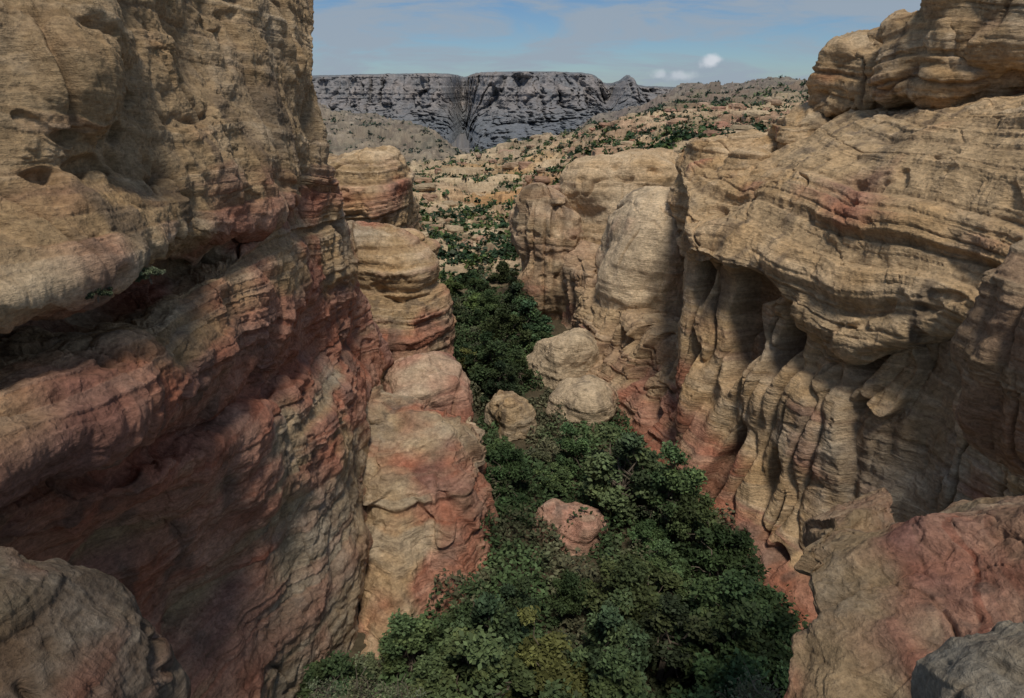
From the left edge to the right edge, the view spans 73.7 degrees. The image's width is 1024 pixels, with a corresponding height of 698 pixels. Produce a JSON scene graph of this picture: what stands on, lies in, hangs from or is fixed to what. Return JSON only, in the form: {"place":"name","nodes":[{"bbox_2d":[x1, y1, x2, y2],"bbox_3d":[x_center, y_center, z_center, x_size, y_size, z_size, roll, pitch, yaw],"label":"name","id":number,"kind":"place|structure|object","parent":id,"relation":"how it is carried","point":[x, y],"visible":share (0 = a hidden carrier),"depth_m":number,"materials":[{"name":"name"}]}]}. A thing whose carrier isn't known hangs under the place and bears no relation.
{"place":"outdoors","nodes":[
{"label":"outdoors","id":0,"kind":"place"},
{"bbox_2d":[0,0,393,697],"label":"canyon cliff","id":1,"kind":"structure","parent":0,"point":[184,444],"depth_m":21.71,"materials":[{"name":"stone"}]},
{"bbox_2d":[84,286,112,302],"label":"ledge shrub","id":2,"kind":"object","parent":1,"relation":"on","point":[98,291],"visible":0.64,"depth_m":14.10,"materials":[{"name":"green plant"}]},
{"bbox_2d":[135,266,165,283],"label":"ledge shrub","id":3,"kind":"object","parent":1,"relation":"on","point":[145,273],"visible":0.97,"depth_m":15.79,"materials":[{"name":"green plant"}]},
{"bbox_2d":[312,71,674,151],"bbox_3d":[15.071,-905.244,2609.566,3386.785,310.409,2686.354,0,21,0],"label":"distant mesa","id":4,"kind":"structure","parent":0,"point":[484,110],"depth_m":2240.18,"materials":[{"name":"grey stone"}]},
{"bbox_2d":[318,76,809,697],"bbox_3d":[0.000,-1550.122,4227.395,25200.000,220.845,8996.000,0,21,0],"label":"rocky ground","id":5,"kind":"structure","parent":0,"point":[344,138],"depth_m":209.22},
{"bbox_2d":[0,546,190,697],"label":"foreground boulder","id":6,"kind":"object","parent":5,"relation":"on","point":[67,630],"visible":1,"depth_m":9.85,"materials":[{"name":"stone"}]},
{"bbox_2d":[304,673,357,697],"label":"sparse shrub","id":7,"kind":"object","parent":5,"relation":"on","point":[327,693],"visible":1,"depth_m":18.86,"materials":[{"name":"green plant"}]},
{"bbox_2d":[295,650,373,697],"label":"shrub","id":8,"kind":"object","parent":5,"relation":"on","point":[336,665],"visible":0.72,"depth_m":27.83,"materials":[{"name":"green plant"}]},
{"bbox_2d":[329,676,353,697],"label":"shrub","id":9,"kind":"object","parent":5,"relation":"on","point":[345,683],"visible":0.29,"depth_m":25.94,"materials":[{"name":"green plant"}]},
{"bbox_2d":[339,666,389,697],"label":"sparse shrub","id":10,"kind":"object","parent":5,"relation":"on","point":[357,689],"visible":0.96,"depth_m":22.55,"materials":[{"name":"green plant"}]},
{"bbox_2d":[352,651,388,694],"bbox_3d":[-6.689,14.856,30.908,1.927,1.757,2.849,12,24,28],"label":"shrub","id":11,"kind":"object","parent":5,"relation":"on","point":[368,662],"visible":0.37,"depth_m":30.99,"materials":[{"name":"green plant"}]},
{"bbox_2d":[327,145,414,227],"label":"sandstone dome","id":12,"kind":"structure","parent":5,"relation":"on","point":[376,184],"depth_m":74.00,"materials":[{"name":"beige stone"}]},
{"bbox_2d":[365,682,402,697],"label":"shrub","id":13,"kind":"object","parent":5,"relation":"on","point":[375,685],"visible":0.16,"depth_m":29.66,"materials":[{"name":"green plant"}]},
{"bbox_2d":[347,220,440,302],"bbox_3d":[-11.385,-2.502,63.127,10.543,19.252,13.192,0,21,0],"label":"layered rock outcrop","id":14,"kind":"object","parent":5,"relation":"on","point":[398,264],"visible":0.23,"depth_m":56.38,"materials":[{"name":"stone"}]},
{"bbox_2d":[382,674,429,697],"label":"sparse shrub","id":15,"kind":"object","parent":5,"relation":"on","point":[397,694],"visible":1,"depth_m":21.37,"materials":[{"name":"green plant"}]},
{"bbox_2d":[377,607,439,683],"bbox_3d":[-4.260,13.479,30.555,3.779,4.708,3.592,-2,21,-5],"label":"shrub","id":16,"kind":"object","parent":5,"relation":"on","point":[414,637],"visible":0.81,"depth_m":29.86,"materials":[{"name":"green plant"}]},
{"bbox_2d":[366,283,455,360],"bbox_3d":[-9.197,1.491,59.804,8.278,13.963,9.912,0,21,0],"label":"layered rock outcrop","id":17,"kind":"object","parent":5,"relation":"on","point":[423,324],"visible":0.38,"depth_m":56.51,"materials":[{"name":"stone"}]},
{"bbox_2d":[406,195,419,230],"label":"sandstone dome","id":18,"kind":"structure","parent":5,"relation":"on","point":[413,221],"depth_m":83.04,"materials":[{"name":"brown stone"}]},
{"bbox_2d":[357,385,498,658],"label":"red sandstone buttress","id":19,"kind":"structure","parent":5,"relation":"on","point":[428,500],"depth_m":37.01,"materials":[{"name":"stone"}]},
{"bbox_2d":[383,351,473,421],"bbox_3d":[-6.183,5.007,48.970,6.885,9.434,8.039,-10,23,-24],"label":"pink rock block","id":20,"kind":"object","parent":5,"relation":"on","point":[441,380],"visible":0.41,"depth_m":46.16,"materials":[{"name":"stone"}]},
{"bbox_2d":[404,650,475,697],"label":"shrub","id":21,"kind":"object","parent":5,"relation":"on","point":[427,666],"visible":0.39,"depth_m":27.26,"materials":[{"name":"green plant"}]},
{"bbox_2d":[438,274,465,295],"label":"tree","id":22,"kind":"object","parent":5,"relation":"on","point":[452,286],"visible":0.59,"depth_m":84.66,"materials":[{"name":"green plant"}]},
{"bbox_2d":[428,599,488,666],"bbox_3d":[-2.359,13.166,30.922,3.344,5.082,3.458,-3,21,-7],"label":"shrub","id":23,"kind":"object","parent":5,"relation":"on","point":[447,618],"visible":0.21,"depth_m":30.25,"materials":[{"name":"green plant"}]},
{"bbox_2d":[452,298,470,324],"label":"tree","id":24,"kind":"object","parent":5,"relation":"on","point":[457,313],"visible":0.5,"depth_m":75.01,"materials":[{"name":"green plant"}]},
{"bbox_2d":[458,342,470,358],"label":"tree","id":25,"kind":"object","parent":5,"relation":"on","point":[466,345],"visible":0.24,"depth_m":65.97,"materials":[{"name":"green plant"}]},
{"bbox_2d":[460,272,470,285],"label":"tree","id":26,"kind":"object","parent":5,"relation":"on","point":[465,282],"visible":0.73,"depth_m":88.75,"materials":[{"name":"green plant"}]},
{"bbox_2d":[458,347,480,368],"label":"tree","id":27,"kind":"object","parent":5,"relation":"on","point":[464,351],"visible":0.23,"depth_m":63.38,"materials":[{"name":"green plant"}]},
{"bbox_2d":[459,331,479,344],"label":"shrub","id":28,"kind":"object","parent":5,"relation":"on","point":[470,337],"visible":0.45,"depth_m":70.62,"materials":[{"name":"green plant"}]},
{"bbox_2d":[462,292,481,311],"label":"tree","id":29,"kind":"object","parent":5,"relation":"on","point":[472,299],"visible":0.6,"depth_m":80.02,"materials":[{"name":"green plant"}]},
{"bbox_2d":[469,326,480,333],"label":"shrub","id":30,"kind":"object","parent":5,"relation":"on","point":[474,328],"visible":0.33,"depth_m":72.78,"materials":[{"name":"green plant"}]},
{"bbox_2d":[465,270,485,293],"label":"tree","id":31,"kind":"object","parent":5,"relation":"on","point":[474,281],"visible":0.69,"depth_m":85.62,"materials":[{"name":"green plant"}]},
{"bbox_2d":[414,623,538,697],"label":"tree","id":32,"kind":"object","parent":5,"relation":"on","point":[485,662],"visible":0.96,"depth_m":26.79,"materials":[{"name":"green plant"}]},
{"bbox_2d":[471,342,483,348],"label":"shrub","id":33,"kind":"object","parent":5,"relation":"on","point":[478,344],"visible":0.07,"depth_m":68.07,"materials":[{"name":"green plant"}]},
{"bbox_2d":[469,309,486,325],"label":"tree","id":34,"kind":"object","parent":5,"relation":"on","point":[476,317],"visible":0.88,"depth_m":75.27,"materials":[{"name":"green plant"}]},
{"bbox_2d":[471,283,496,295],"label":"tree","id":35,"kind":"object","parent":5,"relation":"on","point":[480,288],"visible":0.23,"depth_m":84.06,"materials":[{"name":"green plant"}]},
{"bbox_2d":[463,330,505,384],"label":"tree","id":36,"kind":"object","parent":5,"relation":"on","point":[470,357],"visible":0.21,"depth_m":61.29,"materials":[{"name":"green plant"}]},
{"bbox_2d":[443,572,530,689],"bbox_3d":[-0.992,13.083,29.595,4.185,6.242,4.072,10,23,25],"label":"tree","id":37,"kind":"object","parent":5,"relation":"on","point":[491,609],"visible":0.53,"depth_m":29.17,"materials":[{"name":"green plant"}]},
{"bbox_2d":[474,289,505,319],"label":"tree","id":38,"kind":"object","parent":5,"relation":"on","point":[487,302],"visible":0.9,"depth_m":77.40,"materials":[{"name":"green plant"}]},
{"bbox_2d":[468,338,523,395],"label":"tree","id":39,"kind":"object","parent":5,"relation":"on","point":[479,371],"visible":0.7,"depth_m":57.64,"materials":[{"name":"green plant"}]},
{"bbox_2d":[477,312,515,342],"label":"tree","id":40,"kind":"object","parent":5,"relation":"on","point":[483,323],"visible":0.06,"depth_m":68.38,"materials":[{"name":"green plant"}]},
{"bbox_2d":[479,360,520,402],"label":"tree","id":41,"kind":"object","parent":5,"relation":"on","point":[494,384],"visible":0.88,"depth_m":55.77,"materials":[{"name":"green plant"}]},
{"bbox_2d":[485,435,514,464],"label":"tree","id":42,"kind":"object","parent":5,"relation":"on","point":[498,442],"visible":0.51,"depth_m":48.43,"materials":[{"name":"green plant"}]},
{"bbox_2d":[490,260,519,283],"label":"tree","id":43,"kind":"object","parent":5,"relation":"on","point":[503,269],"visible":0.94,"depth_m":88.68,"materials":[{"name":"green plant"}]},
{"bbox_2d":[480,306,532,352],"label":"tree","id":44,"kind":"object","parent":5,"relation":"on","point":[504,318],"visible":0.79,"depth_m":65.42,"materials":[{"name":"green plant"}]},
{"bbox_2d":[484,390,536,441],"bbox_3d":[-0.036,6.881,54.126,4.641,7.709,4.828,-10,23,-25],"label":"boulder","id":45,"kind":"object","parent":5,"relation":"on","point":[512,414],"visible":0.46,"depth_m":51.65,"materials":[{"name":"stone"}]},
{"bbox_2d":[484,446,536,507],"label":"tree","id":46,"kind":"object","parent":5,"relation":"on","point":[512,460],"visible":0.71,"depth_m":44.17,"materials":[{"name":"green plant"}]},
{"bbox_2d":[488,574,540,637],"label":"tree","id":47,"kind":"object","parent":5,"relation":"on","point":[513,598],"visible":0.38,"depth_m":32.48,"materials":[{"name":"green plant"}]},
{"bbox_2d":[506,346,528,367],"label":"tree","id":48,"kind":"object","parent":5,"relation":"on","point":[508,351],"visible":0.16,"depth_m":63.78,"materials":[{"name":"green plant"}]},
{"bbox_2d":[500,279,538,312],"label":"tree","id":49,"kind":"object","parent":5,"relation":"on","point":[515,290],"visible":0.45,"depth_m":72.22,"materials":[{"name":"green plant"}]},
{"bbox_2d":[506,347,535,388],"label":"tree","id":50,"kind":"object","parent":5,"relation":"on","point":[521,359],"visible":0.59,"depth_m":60.23,"materials":[{"name":"green plant"}]},
{"bbox_2d":[517,298,536,322],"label":"tree","id":51,"kind":"object","parent":5,"relation":"on","point":[526,314],"visible":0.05,"depth_m":69.50,"materials":[{"name":"green plant"}]},
{"bbox_2d":[505,295,555,343],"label":"tree","id":52,"kind":"object","parent":5,"relation":"on","point":[537,322],"visible":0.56,"depth_m":66.41,"materials":[{"name":"green plant"}]},
{"bbox_2d":[512,330,551,355],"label":"tree","id":53,"kind":"object","parent":5,"relation":"on","point":[530,345],"visible":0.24,"depth_m":65.36,"materials":[{"name":"green plant"}]},
{"bbox_2d":[522,447,551,469],"bbox_3d":[1.660,7.974,48.105,2.996,2.128,1.680,14,25,32],"label":"shrub","id":54,"kind":"object","parent":5,"relation":"on","point":[534,454],"visible":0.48,"depth_m":47.75,"materials":[{"name":"green plant"}]},
{"bbox_2d":[495,605,589,697],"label":"tree","id":55,"kind":"object","parent":5,"relation":"on","point":[545,659],"visible":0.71,"depth_m":28.62,"materials":[{"name":"green plant"}]},
{"bbox_2d":[508,182,583,319],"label":"brown rock buttress","id":56,"kind":"object","parent":5,"relation":"on","point":[546,228],"visible":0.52,"depth_m":72.65,"materials":[{"name":"stone"}]},
{"bbox_2d":[527,462,574,497],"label":"tree","id":57,"kind":"object","parent":5,"relation":"on","point":[563,474],"visible":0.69,"depth_m":44.68,"materials":[{"name":"green plant"}]},
{"bbox_2d":[531,678,584,697],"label":"tree","id":58,"kind":"object","parent":5,"relation":"on","point":[552,691],"visible":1,"depth_m":24.23,"materials":[{"name":"green plant"}]},
{"bbox_2d":[538,629,579,656],"bbox_3d":[2.241,14.299,32.204,2.702,1.623,1.856,-6,22,-15],"label":"shrub","id":59,"kind":"object","parent":5,"relation":"on","point":[572,637],"visible":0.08,"depth_m":32.39,"materials":[{"name":"green plant"}]},
{"bbox_2d":[523,328,599,389],"bbox_3d":[4.204,4.429,63.852,7.127,13.305,6.855,-9,23,-22],"label":"boulder","id":60,"kind":"object","parent":5,"relation":"on","point":[558,358],"visible":0.39,"depth_m":60.13,"materials":[{"name":"stone"}]},
{"bbox_2d":[323,75,808,284],"bbox_3d":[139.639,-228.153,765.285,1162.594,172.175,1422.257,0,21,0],"label":"distant shrubs","id":61,"kind":"object","parent":5,"relation":"on","point":[505,253],"visible":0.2,"depth_m":140.85,"materials":[{"name":"green plant"}]},
{"bbox_2d":[532,498,607,555],"bbox_3d":[3.144,13.294,41.615,4.757,8.492,5.790,19,28,40],"label":"boulder","id":62,"kind":"object","parent":5,"relation":"on","point":[583,531],"visible":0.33,"depth_m":39.74,"materials":[{"name":"stone"}]},
{"bbox_2d":[541,568,599,626],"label":"tree","id":63,"kind":"object","parent":5,"relation":"on","point":[567,591],"visible":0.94,"depth_m":33.64,"materials":[{"name":"green plant"}]},
{"bbox_2d":[554,422,594,480],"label":"tree","id":64,"kind":"object","parent":5,"relation":"on","point":[573,447],"visible":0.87,"depth_m":46.05,"materials":[{"name":"green plant"}]},
{"bbox_2d":[554,240,599,328],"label":"brown rock buttress","id":65,"kind":"object","parent":5,"relation":"on","point":[579,268],"visible":0.18,"depth_m":70.22,"materials":[{"name":"stone"}]},
{"bbox_2d":[546,374,618,434],"bbox_3d":[6.453,8.085,55.835,7.696,12.097,6.510,12,24,27],"label":"boulder","id":66,"kind":"object","parent":5,"relation":"on","point":[589,398],"visible":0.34,"depth_m":52.51,"materials":[{"name":"stone"}]},
{"bbox_2d":[368,266,810,697],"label":"undergrowth","id":67,"kind":"object","parent":5,"relation":"on","point":[526,559],"visible":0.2,"depth_m":39.62,"materials":[{"name":"green plant"}]},
{"bbox_2d":[566,582,652,697],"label":"tree","id":68,"kind":"object","parent":5,"relation":"on","point":[608,626],"visible":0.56,"depth_m":28.74,"materials":[{"name":"green plant"}]},
{"bbox_2d":[580,598,640,654],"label":"tree","id":69,"kind":"object","parent":5,"relation":"on","point":[607,603],"visible":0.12,"depth_m":31.51,"materials":[{"name":"green plant"}]},
{"bbox_2d":[413,91,808,246],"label":"slope boulders","id":70,"kind":"object","parent":5,"relation":"on","point":[428,185],"visible":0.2,"depth_m":160.63,"materials":[{"name":"beige stone"}]},
{"bbox_2d":[559,148,678,244],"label":"sandstone dome","id":71,"kind":"structure","parent":5,"relation":"on","point":[595,189],"depth_m":72.99,"materials":[{"name":"beige stone"}]},
{"bbox_2d":[584,641,655,697],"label":"tree","id":72,"kind":"object","parent":5,"relation":"on","point":[613,683],"visible":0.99,"depth_m":26.01,"materials":[{"name":"green plant"}]},
{"bbox_2d":[571,286,679,467],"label":"canyon wall","id":73,"kind":"structure","parent":5,"relation":"on","point":[635,366],"depth_m":56.10,"materials":[{"name":"stone"}]},
{"bbox_2d":[614,461,637,502],"bbox_3d":[7.426,8.465,43.046,2.528,3.892,2.584,10,23,24],"label":"sparse shrub","id":74,"kind":"object","parent":5,"relation":"on","point":[627,480],"visible":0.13,"depth_m":42.82,"materials":[{"name":"green plant"}]},
{"bbox_2d":[578,421,677,521],"bbox_3d":[7.200,8.108,41.729,6.231,6.888,5.468,5,22,13],"label":"tree","id":75,"kind":"object","parent":5,"relation":"on","point":[603,465],"visible":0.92,"depth_m":40.99,"materials":[{"name":"green plant"}]},
{"bbox_2d":[577,548,683,631],"bbox_3d":[6.163,12.322,33.197,5.256,4.886,5.758,-14,25,-32],"label":"tree","id":76,"kind":"object","parent":5,"relation":"on","point":[634,571],"visible":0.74,"depth_m":32.85,"materials":[{"name":"green plant"}]},
{"bbox_2d":[615,451,655,491],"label":"tree","id":77,"kind":"object","parent":5,"relation":"on","point":[622,464],"visible":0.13,"depth_m":44.57,"materials":[{"name":"green plant"}]},
{"bbox_2d":[626,687,646,697],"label":"tree","id":78,"kind":"object","parent":5,"relation":"on","point":[644,695],"visible":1,"depth_m":25.20,"materials":[{"name":"green plant"}]},
{"bbox_2d":[595,186,684,316],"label":"pale rock slope","id":79,"kind":"structure","parent":5,"relation":"on","point":[639,262],"depth_m":60.52,"materials":[{"name":"stone"}]},
{"bbox_2d":[628,517,672,561],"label":"tree","id":80,"kind":"object","parent":5,"relation":"on","point":[648,531],"visible":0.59,"depth_m":38.70,"materials":[{"name":"green plant"}]},
{"bbox_2d":[631,485,669,523],"bbox_3d":[8.942,9.329,40.930,3.476,3.940,2.920,-1,21,-4],"label":"sparse shrub","id":81,"kind":"object","parent":5,"relation":"on","point":[649,510],"visible":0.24,"depth_m":40.55,"materials":[{"name":"green plant"}]},
{"bbox_2d":[638,467,703,528],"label":"tree","id":82,"kind":"object","parent":5,"relation":"on","point":[642,503],"visible":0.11,"depth_m":41.42,"materials":[{"name":"green plant"}]},
{"bbox_2d":[645,537,697,602],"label":"tree","id":83,"kind":"object","parent":5,"relation":"on","point":[661,560],"visible":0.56,"depth_m":35.10,"materials":[{"name":"green plant"}]},
{"bbox_2d":[623,591,722,697],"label":"tree","id":84,"kind":"object","parent":5,"relation":"on","point":[654,625],"visible":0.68,"depth_m":29.40,"materials":[{"name":"green plant"}]},
{"bbox_2d":[652,494,696,542],"bbox_3d":[9.525,9.620,39.102,2.673,3.566,2.877,-5,22,-13],"label":"sparse shrub","id":85,"kind":"object","parent":5,"relation":"on","point":[668,519],"visible":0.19,"depth_m":39.08,"materials":[{"name":"green plant"}]},
{"bbox_2d":[647,440,720,550],"bbox_3d":[9.891,8.744,39.517,4.583,7.247,4.828,-18,28,-39],"label":"tree","id":86,"kind":"object","parent":5,"relation":"on","point":[674,481],"visible":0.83,"depth_m":38.96,"materials":[{"name":"green plant"}]},
{"bbox_2d":[677,685,718,697],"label":"tree","id":87,"kind":"object","parent":5,"relation":"on","point":[699,693],"visible":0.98,"depth_m":24.19,"materials":[{"name":"green plant"}]},
{"bbox_2d":[663,492,746,568],"bbox_3d":[10.766,10.523,38.338,4.206,4.709,4.872,-13,25,-31],"label":"tree","id":88,"kind":"object","parent":5,"relation":"on","point":[704,513],"visible":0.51,"depth_m":37.73,"materials":[{"name":"green plant"}]},
{"bbox_2d":[671,521,770,611],"bbox_3d":[10.750,11.614,35.978,5.305,4.286,4.527,-4,21,-10],"label":"tree","id":89,"kind":"object","parent":5,"relation":"on","point":[735,556],"visible":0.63,"depth_m":35.76,"materials":[{"name":"green plant"}]},
{"bbox_2d":[667,129,778,256],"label":"sandstone dome","id":90,"kind":"structure","parent":5,"relation":"on","point":[744,150],"depth_m":55.83,"materials":[{"name":"beige stone"}]},
{"bbox_2d":[767,102,831,148],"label":"caprock block","id":91,"kind":"structure","parent":90,"relation":"on","point":[799,122],"depth_m":51.24,"materials":[{"name":"stone"}]},
{"bbox_2d":[672,597,775,692],"bbox_3d":[9.079,12.954,29.325,4.987,6.644,5.729,2,21,5],"label":"tree","id":92,"kind":"object","parent":5,"relation":"on","point":[741,625],"visible":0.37,"depth_m":27.92,"materials":[{"name":"green plant"}]},
{"bbox_2d":[666,635,789,697],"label":"tree","id":93,"kind":"object","parent":5,"relation":"on","point":[709,670],"visible":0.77,"depth_m":26.50,"materials":[{"name":"green plant"}]},
{"bbox_2d":[668,566,800,695],"bbox_3d":[10.039,12.819,30.945,6.387,5.711,6.072,-3,21,-9],"label":"tree","id":94,"kind":"object","parent":5,"relation":"on","point":[780,624],"visible":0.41,"depth_m":30.37,"materials":[{"name":"green plant"}]},
{"bbox_2d":[712,661,783,697],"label":"sparse shrub","id":95,"kind":"object","parent":5,"relation":"on","point":[748,691],"visible":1,"depth_m":20.38,"materials":[{"name":"green plant"}]},
{"bbox_2d":[761,659,789,697],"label":"shrub","id":96,"kind":"object","parent":5,"relation":"on","point":[785,667],"visible":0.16,"depth_m":27.66,"materials":[{"name":"green plant"}]},
{"bbox_2d":[784,487,1023,697],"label":"foreground red rock","id":97,"kind":"object","parent":5,"relation":"on","point":[893,602],"visible":0.97,"depth_m":12.59,"materials":[{"name":"stone"}]},
{"bbox_2d":[911,620,1023,697],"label":"striped foreground rock","id":98,"kind":"object","parent":5,"relation":"on","point":[990,664],"visible":1,"depth_m":6.36,"materials":[{"name":"stone"}]},
{"bbox_2d":[950,239,1023,477],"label":"overhanging side rock","id":99,"kind":"object","parent":5,"relation":"on","point":[987,348],"visible":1,"depth_m":16.84,"materials":[{"name":"stone"}]},
{"bbox_2d":[311,0,920,86],"label":"sky","id":100,"kind":"structure","parent":0,"point":[665,43],"materials":[{"name":"blue"}]},
{"bbox_2d":[671,93,1023,629],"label":"canyon cliff","id":101,"kind":"structure","parent":0,"point":[836,268],"depth_m":36.34,"materials":[{"name":"stone"}]},
{"bbox_2d":[806,30,882,118],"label":"caprock block","id":102,"kind":"structure","parent":101,"relation":"on","point":[838,78],"depth_m":48.73,"materials":[{"name":"stone"}]},
{"bbox_2d":[867,26,879,44],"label":"caprock block","id":103,"kind":"structure","parent":101,"relation":"on","point":[871,33],"depth_m":47.99,"materials":[{"name":"stone"}]},
{"bbox_2d":[876,63,916,109],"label":"caprock block","id":104,"kind":"structure","parent":101,"relation":"on","point":[908,106],"depth_m":44.83,"materials":[{"name":"stone"}]},
{"bbox_2d":[867,9,1023,109],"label":"caprock block","id":105,"kind":"structure","parent":101,"relation":"on","point":[920,65],"depth_m":40.45,"materials":[{"name":"stone"}]},
{"bbox_2d":[919,0,1023,89],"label":"caprock block","id":106,"kind":"structure","parent":101,"relation":"on","point":[990,36],"depth_m":37.23,"materials":[{"name":"stone"}]}
]}

